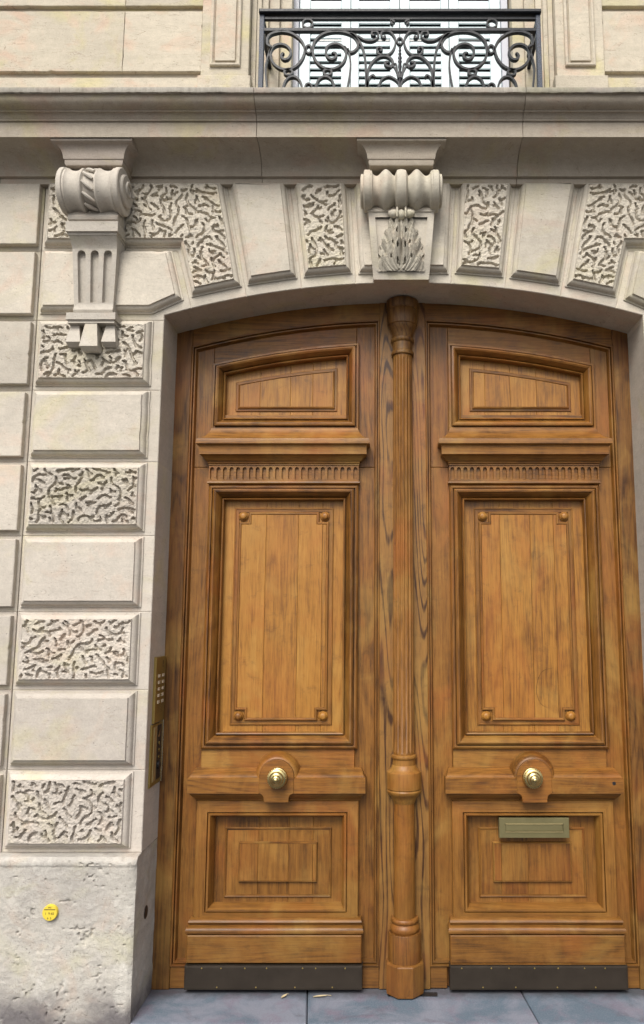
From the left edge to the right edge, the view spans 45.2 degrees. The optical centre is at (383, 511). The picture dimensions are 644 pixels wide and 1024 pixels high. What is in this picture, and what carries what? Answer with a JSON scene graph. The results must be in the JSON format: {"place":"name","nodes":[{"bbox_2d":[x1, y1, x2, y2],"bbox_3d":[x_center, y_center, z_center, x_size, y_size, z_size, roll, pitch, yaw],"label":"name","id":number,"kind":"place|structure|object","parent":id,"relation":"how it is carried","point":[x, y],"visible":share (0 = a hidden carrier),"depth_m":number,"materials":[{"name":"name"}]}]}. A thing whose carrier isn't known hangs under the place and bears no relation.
{"place":"outdoors","nodes":[
{"label":"outdoors","id":0,"kind":"place"},
{"bbox_2d":[130,986,643,1023],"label":"pavement","id":1,"kind":"structure","parent":0,"point":[447,1005],"depth_m":3.22,"materials":[{"name":"grey stone"}]},
{"bbox_2d":[388,992,437,995],"bbox_3d":[0.126,2.086,3.325,0.215,0.001,0.036,0,-8,0],"label":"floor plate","id":2,"kind":"object","parent":1,"relation":"on","point":[429,994],"visible":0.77,"depth_m":3.32,"materials":[{"name":"black metal"}]},
{"bbox_3d":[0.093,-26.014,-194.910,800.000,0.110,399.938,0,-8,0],"label":"ground","id":3,"kind":"structure","parent":0,"visible":0},
{"bbox_2d":[0,0,643,1023],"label":"stone building","id":4,"kind":"structure","parent":3,"relation":"on","point":[170,170],"depth_m":3.50,"materials":[{"name":"stone"}]},
{"bbox_2d":[42,904,58,920],"bbox_3d":[-1.356,1.630,3.129,0.061,0.061,0.021,0,-8,0],"label":"survey marker","id":5,"kind":"object","parent":4,"relation":"attached to","point":[50,912],"visible":1,"depth_m":3.12,"materials":[{"name":"yellow plastic"}]},
{"bbox_2d":[144,905,147,918],"bbox_3d":[-1.017,1.711,3.286,0.008,0.052,0.052,0,-8,0],"label":"round plug","id":6,"kind":"object","parent":4,"relation":"attached to","point":[145,911],"visible":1,"depth_m":3.28,"materials":[{"name":"black plastic"}]},
{"bbox_2d":[148,656,165,788],"bbox_3d":[-1.009,0.930,3.438,0.020,0.557,0.168,0,-8,0],"label":"intercom panel","id":7,"kind":"object","parent":4,"relation":"attached to","point":[155,753],"depth_m":3.42,"materials":[{"name":"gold metal"}]},
{"bbox_2d":[299,0,350,86],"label":"shutter","id":8,"kind":"object","parent":4,"relation":"on","point":[305,68],"visible":0.27,"depth_m":3.96,"materials":[{"name":"white paint"}]},
{"bbox_2d":[351,0,399,86],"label":"shutter","id":9,"kind":"object","parent":4,"relation":"on","point":[356,74],"visible":0.3,"depth_m":3.96,"materials":[{"name":"white paint"}]},
{"bbox_2d":[151,303,643,989],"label":"door frame","id":10,"kind":"object","parent":4,"relation":"attached to","point":[187,341],"visible":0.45,"depth_m":3.65,"materials":[{"name":"brown wood"}]},
{"bbox_2d":[170,296,423,998],"bbox_3d":[-0.384,0.517,3.563,1.115,3.171,0.230,0,-8,0],"label":"door leaf","id":11,"kind":"object","parent":10,"relation":"attached to","point":[298,785],"visible":1,"depth_m":3.59,"materials":[{"name":"brown wood"}]},
{"bbox_2d":[412,303,639,989],"bbox_3d":[0.610,0.517,3.563,1.034,3.171,0.230,0,-8,0],"label":"door leaf","id":12,"kind":"object","parent":10,"relation":"attached to","point":[525,875],"visible":1,"depth_m":3.60,"materials":[{"name":"brown wood"}]},
{"bbox_2d":[258,9,542,86],"bbox_3d":[0.077,-2.077,3.681,1.312,0.490,0.296,0,-8,0],"label":"balcony railing","id":13,"kind":"object","parent":4,"relation":"on","point":[405,17],"visible":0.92,"depth_m":3.57,"materials":[{"name":"metal"}]},
{"bbox_2d":[292,0,508,86],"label":"window","id":14,"kind":"structure","parent":4,"relation":"in","point":[503,3],"depth_m":4.10,"materials":[{"name":"paint"}]},
{"bbox_2d":[400,0,448,86],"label":"shutter","id":15,"kind":"object","parent":4,"relation":"on","point":[443,74],"visible":0.29,"depth_m":3.96,"materials":[{"name":"white paint"}]},
{"bbox_2d":[448,0,501,86],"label":"shutter","id":16,"kind":"object","parent":4,"relation":"on","point":[494,73],"visible":0.35,"depth_m":3.96,"materials":[{"name":"white paint"}]}
]}

